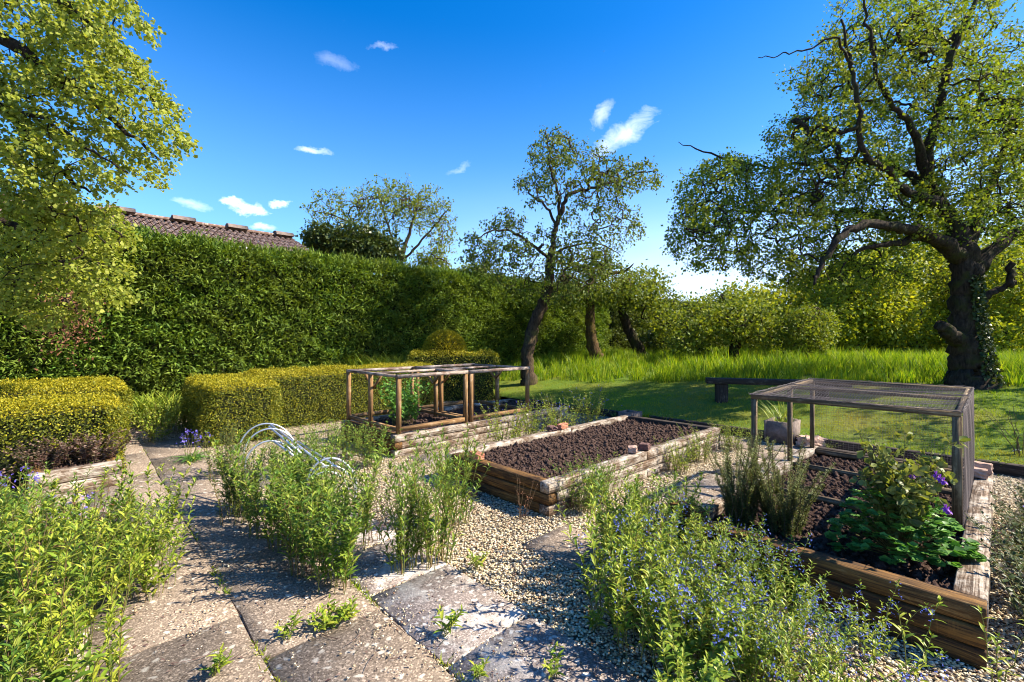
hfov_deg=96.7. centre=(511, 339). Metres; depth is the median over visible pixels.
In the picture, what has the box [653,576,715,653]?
broad leaf plant
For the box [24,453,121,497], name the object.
timber planter
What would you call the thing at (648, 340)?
meadow bush
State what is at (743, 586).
leafy plant
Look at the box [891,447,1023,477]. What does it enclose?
timber edging
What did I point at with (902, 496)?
columbine
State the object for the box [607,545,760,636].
forget me not
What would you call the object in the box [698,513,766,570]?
forget me not
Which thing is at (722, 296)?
orchard tree
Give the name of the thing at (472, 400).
cage frame
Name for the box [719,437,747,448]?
paving slab
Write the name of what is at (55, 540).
broad leaf plant
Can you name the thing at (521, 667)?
paving slab
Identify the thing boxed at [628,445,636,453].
brick
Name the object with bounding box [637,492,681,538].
leafy plant
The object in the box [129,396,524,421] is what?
ground
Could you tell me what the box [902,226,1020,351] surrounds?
orchard tree
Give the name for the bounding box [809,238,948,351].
orchard tree
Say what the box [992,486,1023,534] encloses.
ground cover plant
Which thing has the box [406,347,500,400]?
box hedge
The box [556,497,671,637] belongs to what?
leafy plant
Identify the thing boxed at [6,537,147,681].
leafy plant
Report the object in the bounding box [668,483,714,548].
leafy plant
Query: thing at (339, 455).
paving slab
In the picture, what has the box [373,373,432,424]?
shrub
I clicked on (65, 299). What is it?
shrub
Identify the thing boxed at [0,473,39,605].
leafy plant
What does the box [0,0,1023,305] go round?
sky
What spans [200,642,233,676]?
seedling
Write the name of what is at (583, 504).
bushy plant
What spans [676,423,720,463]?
bushy plant
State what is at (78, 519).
broad leaf plant
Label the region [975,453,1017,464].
edge weed
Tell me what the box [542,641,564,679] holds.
seedling
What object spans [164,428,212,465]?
bluebell
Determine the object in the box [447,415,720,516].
raised bed
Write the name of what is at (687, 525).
leafy plant
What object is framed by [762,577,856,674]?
dry plant
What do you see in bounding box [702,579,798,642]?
forget me not
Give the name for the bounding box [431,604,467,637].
seedling
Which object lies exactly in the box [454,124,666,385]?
apple tree
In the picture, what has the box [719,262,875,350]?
orchard tree
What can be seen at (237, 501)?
shrub
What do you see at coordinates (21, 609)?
dry plant
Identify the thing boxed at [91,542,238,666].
paving slab
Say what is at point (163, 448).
paving slab
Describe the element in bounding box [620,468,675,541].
leafy plant
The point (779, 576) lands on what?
leafy plant
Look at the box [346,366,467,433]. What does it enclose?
cage frame
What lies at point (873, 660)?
forget me not
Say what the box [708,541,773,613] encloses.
forget me not
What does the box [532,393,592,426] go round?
bushy plant
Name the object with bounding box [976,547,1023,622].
ground cover plant
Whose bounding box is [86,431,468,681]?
joint weeds
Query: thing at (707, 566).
forget me not
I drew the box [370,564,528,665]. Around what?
paving slab
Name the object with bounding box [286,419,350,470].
bushy plant
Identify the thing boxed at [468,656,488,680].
seedling
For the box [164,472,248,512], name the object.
paving slab
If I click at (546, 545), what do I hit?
paving slab
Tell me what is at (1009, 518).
ground cover plant
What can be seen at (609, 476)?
bushy plant
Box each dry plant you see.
[0,486,72,556]
[0,540,78,649]
[0,556,60,679]
[1,484,135,591]
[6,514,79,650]
[7,476,116,578]
[272,483,355,576]
[358,487,403,542]
[515,467,544,521]
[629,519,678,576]
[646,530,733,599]
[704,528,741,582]
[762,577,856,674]
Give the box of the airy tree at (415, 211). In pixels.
[299,173,459,264]
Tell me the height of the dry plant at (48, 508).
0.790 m
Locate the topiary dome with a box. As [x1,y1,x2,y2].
[421,329,467,356]
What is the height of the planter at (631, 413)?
0.284 m
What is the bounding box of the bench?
[705,377,851,402]
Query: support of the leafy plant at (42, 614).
on the paving slab at (80, 658)
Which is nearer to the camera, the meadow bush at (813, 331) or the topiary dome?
the topiary dome
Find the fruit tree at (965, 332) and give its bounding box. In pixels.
[659,0,1023,389]
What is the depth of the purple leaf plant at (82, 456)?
5.23 m
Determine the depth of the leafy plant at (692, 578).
2.57 m
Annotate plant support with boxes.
[237,423,356,497]
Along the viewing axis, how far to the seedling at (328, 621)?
2.65 m
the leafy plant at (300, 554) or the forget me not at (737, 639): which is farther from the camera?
the leafy plant at (300, 554)
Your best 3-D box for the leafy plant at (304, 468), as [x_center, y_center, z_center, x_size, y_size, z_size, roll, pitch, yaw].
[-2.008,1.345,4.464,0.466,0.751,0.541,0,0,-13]
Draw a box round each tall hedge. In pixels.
[0,213,612,411]
[600,297,746,350]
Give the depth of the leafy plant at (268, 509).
3.66 m
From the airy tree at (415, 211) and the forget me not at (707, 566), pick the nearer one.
the forget me not at (707, 566)
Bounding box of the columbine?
[824,425,986,567]
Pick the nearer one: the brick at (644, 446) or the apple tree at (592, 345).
the brick at (644, 446)
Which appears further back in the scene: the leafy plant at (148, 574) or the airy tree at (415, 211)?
the airy tree at (415, 211)
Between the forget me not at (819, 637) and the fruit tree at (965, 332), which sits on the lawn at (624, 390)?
the fruit tree at (965, 332)
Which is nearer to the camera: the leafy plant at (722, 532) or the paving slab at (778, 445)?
the leafy plant at (722, 532)
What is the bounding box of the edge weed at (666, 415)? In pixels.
[653,411,680,419]
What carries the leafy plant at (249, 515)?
on the paving slab at (206, 520)
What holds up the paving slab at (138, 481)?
on the gravel yard at (180, 433)
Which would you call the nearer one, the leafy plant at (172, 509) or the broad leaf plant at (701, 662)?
the broad leaf plant at (701, 662)
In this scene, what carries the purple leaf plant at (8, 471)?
on the gravel yard at (180, 433)
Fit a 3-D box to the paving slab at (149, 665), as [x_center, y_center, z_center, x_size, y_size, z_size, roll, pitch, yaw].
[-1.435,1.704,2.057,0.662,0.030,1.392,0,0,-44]
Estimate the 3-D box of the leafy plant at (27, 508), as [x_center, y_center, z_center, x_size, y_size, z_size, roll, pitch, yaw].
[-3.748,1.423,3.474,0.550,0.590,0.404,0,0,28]
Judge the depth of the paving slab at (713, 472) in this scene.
5.84 m
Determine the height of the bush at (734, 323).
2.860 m
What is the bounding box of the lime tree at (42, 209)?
[0,0,202,333]
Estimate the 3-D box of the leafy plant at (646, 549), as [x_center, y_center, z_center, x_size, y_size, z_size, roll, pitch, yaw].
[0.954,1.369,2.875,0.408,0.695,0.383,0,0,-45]
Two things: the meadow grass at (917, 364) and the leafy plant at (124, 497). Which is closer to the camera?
the leafy plant at (124, 497)
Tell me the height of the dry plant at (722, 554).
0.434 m
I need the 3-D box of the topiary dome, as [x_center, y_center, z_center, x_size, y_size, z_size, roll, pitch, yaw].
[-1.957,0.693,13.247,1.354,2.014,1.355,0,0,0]
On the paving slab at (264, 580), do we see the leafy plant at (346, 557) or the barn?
the leafy plant at (346, 557)
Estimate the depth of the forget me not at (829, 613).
2.38 m
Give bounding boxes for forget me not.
[571,511,713,620]
[595,482,697,548]
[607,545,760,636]
[610,495,692,577]
[614,573,717,679]
[615,491,685,576]
[634,551,746,669]
[643,510,738,565]
[654,533,734,596]
[659,556,737,637]
[666,561,786,670]
[687,588,809,681]
[690,646,822,681]
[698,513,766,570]
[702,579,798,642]
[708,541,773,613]
[715,590,814,681]
[720,519,779,592]
[735,531,811,609]
[761,657,849,681]
[790,616,959,681]
[791,587,850,681]
[794,558,873,666]
[830,579,933,664]
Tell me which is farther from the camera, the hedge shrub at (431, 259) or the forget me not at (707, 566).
the hedge shrub at (431, 259)
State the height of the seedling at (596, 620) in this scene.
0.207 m
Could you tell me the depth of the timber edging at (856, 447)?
6.97 m
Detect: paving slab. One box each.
[0,489,85,516]
[0,503,86,560]
[0,552,87,649]
[0,624,91,681]
[86,472,168,513]
[88,501,195,558]
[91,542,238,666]
[94,615,275,681]
[106,438,144,454]
[122,452,154,476]
[140,437,203,458]
[149,451,220,480]
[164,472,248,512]
[182,500,289,564]
[210,541,379,660]
[245,465,318,488]
[267,610,455,681]
[303,448,360,465]
[304,515,395,556]
[330,537,445,596]
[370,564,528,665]
[408,451,444,465]
[448,616,641,681]
[522,525,603,569]
[663,484,720,503]
[691,474,735,491]
[711,464,761,479]
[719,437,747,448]
[732,456,776,469]
[757,449,786,460]
[765,443,802,452]
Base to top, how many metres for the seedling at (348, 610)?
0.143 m
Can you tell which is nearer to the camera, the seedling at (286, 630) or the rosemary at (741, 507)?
the seedling at (286, 630)
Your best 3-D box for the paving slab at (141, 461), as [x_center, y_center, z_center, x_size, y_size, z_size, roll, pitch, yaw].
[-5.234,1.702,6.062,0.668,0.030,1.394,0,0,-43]
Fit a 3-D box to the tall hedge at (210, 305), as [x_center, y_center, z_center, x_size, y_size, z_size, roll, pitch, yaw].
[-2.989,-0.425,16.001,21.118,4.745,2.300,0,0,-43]
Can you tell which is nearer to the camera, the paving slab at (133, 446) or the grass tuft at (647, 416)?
the paving slab at (133, 446)
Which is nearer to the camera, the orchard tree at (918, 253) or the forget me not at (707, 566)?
the forget me not at (707, 566)
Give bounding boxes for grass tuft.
[130,390,189,427]
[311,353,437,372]
[631,408,652,417]
[757,402,801,422]
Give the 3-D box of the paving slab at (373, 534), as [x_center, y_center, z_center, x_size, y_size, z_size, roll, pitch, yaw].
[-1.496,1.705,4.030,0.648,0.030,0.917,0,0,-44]
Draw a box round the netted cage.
[749,378,974,533]
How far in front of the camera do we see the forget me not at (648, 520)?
3.10 m
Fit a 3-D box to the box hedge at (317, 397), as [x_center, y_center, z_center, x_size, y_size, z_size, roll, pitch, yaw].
[-3.550,1.118,9.998,4.231,1.213,1.186,0,0,-43]
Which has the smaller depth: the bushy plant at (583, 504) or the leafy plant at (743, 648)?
the leafy plant at (743, 648)
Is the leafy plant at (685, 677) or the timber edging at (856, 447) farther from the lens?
the timber edging at (856, 447)
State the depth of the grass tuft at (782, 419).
7.63 m
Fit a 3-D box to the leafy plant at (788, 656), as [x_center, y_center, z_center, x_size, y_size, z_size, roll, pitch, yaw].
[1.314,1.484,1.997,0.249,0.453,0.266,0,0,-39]
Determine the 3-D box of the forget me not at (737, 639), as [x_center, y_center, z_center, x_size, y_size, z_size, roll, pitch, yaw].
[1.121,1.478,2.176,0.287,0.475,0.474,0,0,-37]
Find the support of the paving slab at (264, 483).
on the gravel yard at (180, 433)
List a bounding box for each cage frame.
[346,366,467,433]
[415,363,529,421]
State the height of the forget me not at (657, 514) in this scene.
0.553 m
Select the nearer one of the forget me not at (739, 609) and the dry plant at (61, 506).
the forget me not at (739, 609)
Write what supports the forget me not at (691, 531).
on the gravel yard at (180, 433)
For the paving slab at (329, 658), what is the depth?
2.41 m
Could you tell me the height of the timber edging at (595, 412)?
0.162 m
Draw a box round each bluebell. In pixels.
[0,462,49,512]
[44,492,94,544]
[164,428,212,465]
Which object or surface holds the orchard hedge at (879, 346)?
on the lawn at (624, 390)
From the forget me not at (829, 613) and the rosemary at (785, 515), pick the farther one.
the rosemary at (785, 515)
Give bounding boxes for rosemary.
[691,424,782,528]
[738,433,835,537]
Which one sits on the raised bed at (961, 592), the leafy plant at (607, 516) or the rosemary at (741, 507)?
the rosemary at (741, 507)
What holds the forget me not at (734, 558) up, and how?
on the gravel yard at (180, 433)
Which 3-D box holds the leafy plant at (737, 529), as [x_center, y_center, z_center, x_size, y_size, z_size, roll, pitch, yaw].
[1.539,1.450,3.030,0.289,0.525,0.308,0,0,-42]
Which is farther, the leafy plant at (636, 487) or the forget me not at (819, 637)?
the leafy plant at (636, 487)
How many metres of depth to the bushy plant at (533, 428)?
7.05 m
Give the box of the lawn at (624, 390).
[493,357,1023,464]
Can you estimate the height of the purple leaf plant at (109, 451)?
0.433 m
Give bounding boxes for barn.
[0,194,308,253]
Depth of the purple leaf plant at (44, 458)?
5.04 m
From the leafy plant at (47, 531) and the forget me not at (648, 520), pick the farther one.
the forget me not at (648, 520)
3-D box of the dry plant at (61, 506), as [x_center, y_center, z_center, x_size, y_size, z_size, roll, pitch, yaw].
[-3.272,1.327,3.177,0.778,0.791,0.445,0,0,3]
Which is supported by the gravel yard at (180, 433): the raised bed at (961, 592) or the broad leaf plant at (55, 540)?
the raised bed at (961, 592)
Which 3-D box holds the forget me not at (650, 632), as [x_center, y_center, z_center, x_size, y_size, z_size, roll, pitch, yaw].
[0.788,1.469,2.328,0.494,0.495,0.299,0,0,24]
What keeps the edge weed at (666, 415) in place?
on the gravel yard at (180, 433)
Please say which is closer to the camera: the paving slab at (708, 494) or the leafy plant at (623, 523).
the leafy plant at (623, 523)
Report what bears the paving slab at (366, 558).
on the gravel yard at (180, 433)
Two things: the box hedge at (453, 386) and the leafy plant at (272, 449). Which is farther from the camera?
the box hedge at (453, 386)
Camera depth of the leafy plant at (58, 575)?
2.50 m
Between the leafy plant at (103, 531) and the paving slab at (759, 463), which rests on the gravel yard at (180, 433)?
the paving slab at (759, 463)
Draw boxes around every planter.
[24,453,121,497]
[618,410,641,416]
[764,417,800,444]
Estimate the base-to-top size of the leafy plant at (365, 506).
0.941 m
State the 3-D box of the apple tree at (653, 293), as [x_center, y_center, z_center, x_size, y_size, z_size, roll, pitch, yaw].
[5.775,-1.036,19.349,3.736,4.693,4.946,0,0,35]
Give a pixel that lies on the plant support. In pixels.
(274, 428)
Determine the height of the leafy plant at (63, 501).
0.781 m
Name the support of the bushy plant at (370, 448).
on the gravel yard at (180, 433)
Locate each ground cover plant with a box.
[964,510,1023,578]
[974,522,1023,602]
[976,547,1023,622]
[989,491,1023,554]
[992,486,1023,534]
[997,474,1023,514]
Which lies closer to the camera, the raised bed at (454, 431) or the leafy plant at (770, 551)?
the leafy plant at (770, 551)
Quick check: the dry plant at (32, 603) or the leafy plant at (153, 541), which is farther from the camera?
the leafy plant at (153, 541)
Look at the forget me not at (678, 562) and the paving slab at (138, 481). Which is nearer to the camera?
the forget me not at (678, 562)
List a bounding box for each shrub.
[0,341,70,390]
[5,277,108,374]
[126,398,189,442]
[139,394,191,432]
[193,415,257,478]
[199,440,279,524]
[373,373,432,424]
[409,241,494,274]
[976,407,1023,455]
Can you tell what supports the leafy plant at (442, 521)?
on the gravel yard at (180, 433)
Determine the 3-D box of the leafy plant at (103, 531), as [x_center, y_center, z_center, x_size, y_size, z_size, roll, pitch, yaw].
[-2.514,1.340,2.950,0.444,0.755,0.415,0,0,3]
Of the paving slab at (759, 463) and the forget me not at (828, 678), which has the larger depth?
the paving slab at (759, 463)
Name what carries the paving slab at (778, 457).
on the gravel yard at (180, 433)
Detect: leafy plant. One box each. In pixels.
[0,456,59,548]
[0,461,92,568]
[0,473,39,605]
[0,478,54,584]
[0,479,55,549]
[0,498,69,598]
[0,505,138,667]
[0,509,57,639]
[0,514,102,655]
[0,515,54,652]
[0,518,108,681]
[0,553,68,681]
[0,602,49,681]
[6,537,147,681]
[28,469,136,580]
[42,466,117,551]
[57,496,160,616]
[72,495,161,607]
[92,478,187,577]
[105,456,201,557]
[107,496,196,601]
[204,429,269,514]
[224,436,306,538]
[241,447,327,551]
[255,458,350,578]
[264,424,321,498]
[275,462,333,555]
[283,439,330,510]
[290,477,371,594]
[297,435,353,535]
[324,435,387,550]
[365,436,477,570]
[366,457,454,575]
[404,423,490,527]
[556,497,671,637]
[582,478,649,599]
[586,467,645,560]
[592,488,652,578]
[597,470,655,555]
[601,531,687,664]
[613,537,667,641]
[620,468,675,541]
[628,505,693,607]
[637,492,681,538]
[650,467,705,519]
[652,607,732,681]
[653,489,704,558]
[653,536,713,635]
[655,566,760,672]
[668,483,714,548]
[670,506,727,600]
[685,503,729,580]
[697,519,750,597]
[706,546,759,632]
[707,570,778,681]
[716,517,768,587]
[739,571,809,681]
[748,522,794,593]
[758,558,824,644]
[764,554,831,614]
[772,623,848,681]
[890,595,947,681]
[972,605,1023,681]
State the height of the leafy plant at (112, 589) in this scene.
0.791 m
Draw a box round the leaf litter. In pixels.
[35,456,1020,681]
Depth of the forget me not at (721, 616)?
2.33 m
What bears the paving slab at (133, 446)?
on the gravel yard at (180, 433)
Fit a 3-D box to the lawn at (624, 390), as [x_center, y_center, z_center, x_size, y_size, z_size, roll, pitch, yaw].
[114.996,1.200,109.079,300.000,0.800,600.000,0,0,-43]
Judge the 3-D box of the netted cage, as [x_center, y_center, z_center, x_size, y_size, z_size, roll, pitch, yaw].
[3.571,0.965,4.585,2.106,0.953,1.510,0,0,-43]
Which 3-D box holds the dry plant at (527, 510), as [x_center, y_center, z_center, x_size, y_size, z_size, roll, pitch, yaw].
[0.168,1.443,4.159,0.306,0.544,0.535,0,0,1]
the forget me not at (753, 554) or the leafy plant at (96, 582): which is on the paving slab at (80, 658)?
the leafy plant at (96, 582)
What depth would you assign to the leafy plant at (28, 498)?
3.09 m
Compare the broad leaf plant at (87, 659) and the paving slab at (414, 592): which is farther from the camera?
the paving slab at (414, 592)
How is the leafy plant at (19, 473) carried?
on the paving slab at (59, 517)
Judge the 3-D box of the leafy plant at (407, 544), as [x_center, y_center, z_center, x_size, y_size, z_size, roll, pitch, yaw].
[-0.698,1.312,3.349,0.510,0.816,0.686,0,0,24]
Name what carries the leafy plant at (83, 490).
on the paving slab at (190, 537)
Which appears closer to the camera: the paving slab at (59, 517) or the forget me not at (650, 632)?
the forget me not at (650, 632)
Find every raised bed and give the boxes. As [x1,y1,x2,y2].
[341,399,567,457]
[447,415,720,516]
[677,445,993,670]
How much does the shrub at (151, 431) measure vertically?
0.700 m
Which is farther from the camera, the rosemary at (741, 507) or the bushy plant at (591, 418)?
the bushy plant at (591, 418)
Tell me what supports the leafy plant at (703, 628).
on the gravel yard at (180, 433)
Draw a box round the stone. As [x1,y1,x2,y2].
[796,435,827,446]
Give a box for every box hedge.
[0,374,134,442]
[0,391,129,491]
[179,372,285,447]
[243,361,438,428]
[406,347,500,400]
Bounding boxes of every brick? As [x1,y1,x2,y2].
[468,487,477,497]
[469,450,484,460]
[546,425,557,431]
[557,422,567,429]
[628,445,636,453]
[639,442,650,449]
[963,466,988,478]
[974,461,993,474]
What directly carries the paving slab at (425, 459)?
on the gravel yard at (180, 433)
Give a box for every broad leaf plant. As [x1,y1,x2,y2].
[0,538,59,583]
[0,629,107,681]
[1,518,85,574]
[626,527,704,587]
[647,595,748,681]
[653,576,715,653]
[697,581,765,666]
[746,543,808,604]
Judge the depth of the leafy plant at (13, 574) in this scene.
2.37 m
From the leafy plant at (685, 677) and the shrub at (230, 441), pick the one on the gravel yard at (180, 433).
the shrub at (230, 441)
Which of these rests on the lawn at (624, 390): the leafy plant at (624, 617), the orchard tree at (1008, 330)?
the orchard tree at (1008, 330)
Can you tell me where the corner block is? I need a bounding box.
[670,501,707,518]
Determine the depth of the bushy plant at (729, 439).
6.95 m
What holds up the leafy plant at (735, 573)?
on the gravel yard at (180, 433)
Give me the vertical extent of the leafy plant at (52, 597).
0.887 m
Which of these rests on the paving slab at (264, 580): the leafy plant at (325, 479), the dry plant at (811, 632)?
the leafy plant at (325, 479)
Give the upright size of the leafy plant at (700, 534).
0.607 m
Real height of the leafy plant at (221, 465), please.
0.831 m
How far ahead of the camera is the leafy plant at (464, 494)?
4.20 m
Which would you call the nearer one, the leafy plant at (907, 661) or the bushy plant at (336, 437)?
the leafy plant at (907, 661)
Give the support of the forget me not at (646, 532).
on the gravel yard at (180, 433)
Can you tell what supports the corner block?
on the raised bed at (961, 592)
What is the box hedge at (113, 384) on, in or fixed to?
on the gravel yard at (180, 433)
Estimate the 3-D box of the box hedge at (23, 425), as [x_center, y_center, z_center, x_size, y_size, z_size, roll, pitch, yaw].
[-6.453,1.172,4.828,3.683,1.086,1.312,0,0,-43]
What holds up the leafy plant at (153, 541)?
on the paving slab at (150, 628)
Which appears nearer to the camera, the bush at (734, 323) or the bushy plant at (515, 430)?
the bushy plant at (515, 430)
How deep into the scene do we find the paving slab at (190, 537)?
4.08 m
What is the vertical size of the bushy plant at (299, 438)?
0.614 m
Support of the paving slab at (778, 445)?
on the gravel yard at (180, 433)
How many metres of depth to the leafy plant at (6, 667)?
1.84 m
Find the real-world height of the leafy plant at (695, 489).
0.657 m
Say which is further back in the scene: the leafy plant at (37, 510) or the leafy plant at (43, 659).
the leafy plant at (37, 510)
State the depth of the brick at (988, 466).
4.63 m
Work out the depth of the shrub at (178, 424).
8.24 m
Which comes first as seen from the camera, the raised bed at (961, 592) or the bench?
the raised bed at (961, 592)
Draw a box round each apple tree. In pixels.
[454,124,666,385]
[539,241,648,360]
[602,259,688,356]
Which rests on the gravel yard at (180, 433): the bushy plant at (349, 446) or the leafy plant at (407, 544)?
the bushy plant at (349, 446)
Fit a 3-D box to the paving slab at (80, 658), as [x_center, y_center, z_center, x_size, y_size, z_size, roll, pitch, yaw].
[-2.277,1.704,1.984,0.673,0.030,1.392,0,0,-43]
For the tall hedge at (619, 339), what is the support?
on the lawn at (624, 390)
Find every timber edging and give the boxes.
[530,399,608,416]
[607,410,719,426]
[719,425,889,454]
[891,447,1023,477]
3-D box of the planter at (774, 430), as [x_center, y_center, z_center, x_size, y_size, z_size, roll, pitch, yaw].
[4.485,1.519,7.543,0.515,0.369,0.416,0,0,-43]
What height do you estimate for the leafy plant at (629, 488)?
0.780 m
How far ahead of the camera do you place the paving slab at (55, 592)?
3.04 m
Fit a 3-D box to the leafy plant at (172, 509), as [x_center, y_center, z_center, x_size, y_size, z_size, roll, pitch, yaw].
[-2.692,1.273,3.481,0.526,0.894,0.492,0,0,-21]
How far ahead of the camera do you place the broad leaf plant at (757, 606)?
2.35 m
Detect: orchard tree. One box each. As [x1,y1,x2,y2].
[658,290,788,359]
[667,278,762,304]
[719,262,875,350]
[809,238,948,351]
[825,209,957,351]
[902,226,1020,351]
[979,219,1023,353]
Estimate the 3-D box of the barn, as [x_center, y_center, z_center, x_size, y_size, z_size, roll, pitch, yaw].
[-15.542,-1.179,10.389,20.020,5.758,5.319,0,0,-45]
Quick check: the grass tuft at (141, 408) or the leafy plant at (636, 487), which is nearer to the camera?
the leafy plant at (636, 487)
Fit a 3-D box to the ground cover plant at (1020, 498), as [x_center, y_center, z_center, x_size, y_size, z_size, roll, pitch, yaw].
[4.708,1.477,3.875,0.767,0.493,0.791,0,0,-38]
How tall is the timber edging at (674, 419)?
0.161 m
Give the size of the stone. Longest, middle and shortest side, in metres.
0.403 x 0.271 x 0.238 m
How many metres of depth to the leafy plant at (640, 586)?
2.60 m
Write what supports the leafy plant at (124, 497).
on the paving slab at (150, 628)
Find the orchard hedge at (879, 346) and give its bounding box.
[749,336,1020,349]
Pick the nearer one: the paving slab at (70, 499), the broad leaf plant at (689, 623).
the broad leaf plant at (689, 623)
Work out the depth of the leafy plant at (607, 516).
3.00 m
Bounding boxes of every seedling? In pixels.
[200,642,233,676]
[274,609,303,640]
[306,594,348,631]
[321,594,360,621]
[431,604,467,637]
[465,548,489,569]
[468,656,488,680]
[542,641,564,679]
[581,605,607,632]
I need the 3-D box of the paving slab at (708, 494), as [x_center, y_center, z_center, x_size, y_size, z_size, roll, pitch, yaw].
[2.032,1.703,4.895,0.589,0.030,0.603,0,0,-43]
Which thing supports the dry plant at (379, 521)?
on the paving slab at (373, 534)
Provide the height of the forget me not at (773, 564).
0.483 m
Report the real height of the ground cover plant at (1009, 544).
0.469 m
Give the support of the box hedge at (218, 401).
on the gravel yard at (180, 433)
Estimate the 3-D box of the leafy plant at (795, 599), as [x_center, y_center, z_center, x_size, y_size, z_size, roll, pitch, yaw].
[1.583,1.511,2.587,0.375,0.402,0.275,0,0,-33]
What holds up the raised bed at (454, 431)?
on the gravel yard at (180, 433)
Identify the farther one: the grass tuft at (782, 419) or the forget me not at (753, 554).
the grass tuft at (782, 419)
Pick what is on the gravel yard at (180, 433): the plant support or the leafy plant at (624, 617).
the leafy plant at (624, 617)
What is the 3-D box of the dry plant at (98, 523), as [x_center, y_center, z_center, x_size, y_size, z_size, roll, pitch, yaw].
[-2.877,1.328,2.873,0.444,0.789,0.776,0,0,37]
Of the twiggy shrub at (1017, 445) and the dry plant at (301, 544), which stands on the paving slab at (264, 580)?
the dry plant at (301, 544)
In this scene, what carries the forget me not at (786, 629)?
on the gravel yard at (180, 433)
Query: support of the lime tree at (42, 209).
on the ground at (501, 398)
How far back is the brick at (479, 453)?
5.16 m
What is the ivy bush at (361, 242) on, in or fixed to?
on the ground at (501, 398)
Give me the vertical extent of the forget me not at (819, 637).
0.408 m
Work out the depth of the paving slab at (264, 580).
2.99 m
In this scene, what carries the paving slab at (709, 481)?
on the gravel yard at (180, 433)
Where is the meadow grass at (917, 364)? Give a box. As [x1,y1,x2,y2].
[493,342,1023,386]
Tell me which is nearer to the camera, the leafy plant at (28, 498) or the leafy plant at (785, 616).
the leafy plant at (785, 616)
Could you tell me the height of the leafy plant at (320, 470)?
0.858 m
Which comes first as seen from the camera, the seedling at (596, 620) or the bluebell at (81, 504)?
the seedling at (596, 620)
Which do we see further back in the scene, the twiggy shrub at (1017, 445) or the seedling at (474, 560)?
the twiggy shrub at (1017, 445)
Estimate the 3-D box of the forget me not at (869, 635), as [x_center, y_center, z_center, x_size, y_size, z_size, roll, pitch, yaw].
[1.976,1.533,2.417,0.436,0.362,0.392,0,0,6]
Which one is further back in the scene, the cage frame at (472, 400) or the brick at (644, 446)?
the cage frame at (472, 400)
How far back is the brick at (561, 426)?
6.90 m
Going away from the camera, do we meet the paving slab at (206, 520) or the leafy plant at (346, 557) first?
the leafy plant at (346, 557)
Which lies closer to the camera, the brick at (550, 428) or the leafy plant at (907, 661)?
the leafy plant at (907, 661)
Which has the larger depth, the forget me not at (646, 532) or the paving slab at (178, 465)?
the paving slab at (178, 465)
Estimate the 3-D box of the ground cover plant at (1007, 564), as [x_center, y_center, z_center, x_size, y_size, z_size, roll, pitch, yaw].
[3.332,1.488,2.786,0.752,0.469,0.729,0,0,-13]
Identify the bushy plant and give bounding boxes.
[262,426,325,477]
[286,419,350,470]
[320,420,375,460]
[341,420,401,468]
[474,400,544,441]
[500,398,564,435]
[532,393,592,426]
[542,454,612,515]
[559,385,621,423]
[574,448,642,504]
[653,436,706,473]
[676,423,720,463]
[707,419,759,450]
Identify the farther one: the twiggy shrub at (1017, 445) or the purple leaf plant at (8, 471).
the twiggy shrub at (1017, 445)
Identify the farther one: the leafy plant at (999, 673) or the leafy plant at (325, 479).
the leafy plant at (325, 479)
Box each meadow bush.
[623,302,704,353]
[770,298,843,357]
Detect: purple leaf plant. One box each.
[0,463,23,485]
[1,433,87,468]
[26,427,120,465]
[42,428,140,462]
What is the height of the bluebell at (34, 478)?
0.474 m
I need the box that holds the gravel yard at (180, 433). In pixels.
[0,399,1023,681]
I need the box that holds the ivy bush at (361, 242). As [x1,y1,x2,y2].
[294,216,412,263]
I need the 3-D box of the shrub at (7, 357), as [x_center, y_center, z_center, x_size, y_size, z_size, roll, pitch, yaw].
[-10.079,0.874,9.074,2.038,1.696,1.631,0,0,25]
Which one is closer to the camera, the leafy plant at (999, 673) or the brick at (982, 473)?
the leafy plant at (999, 673)

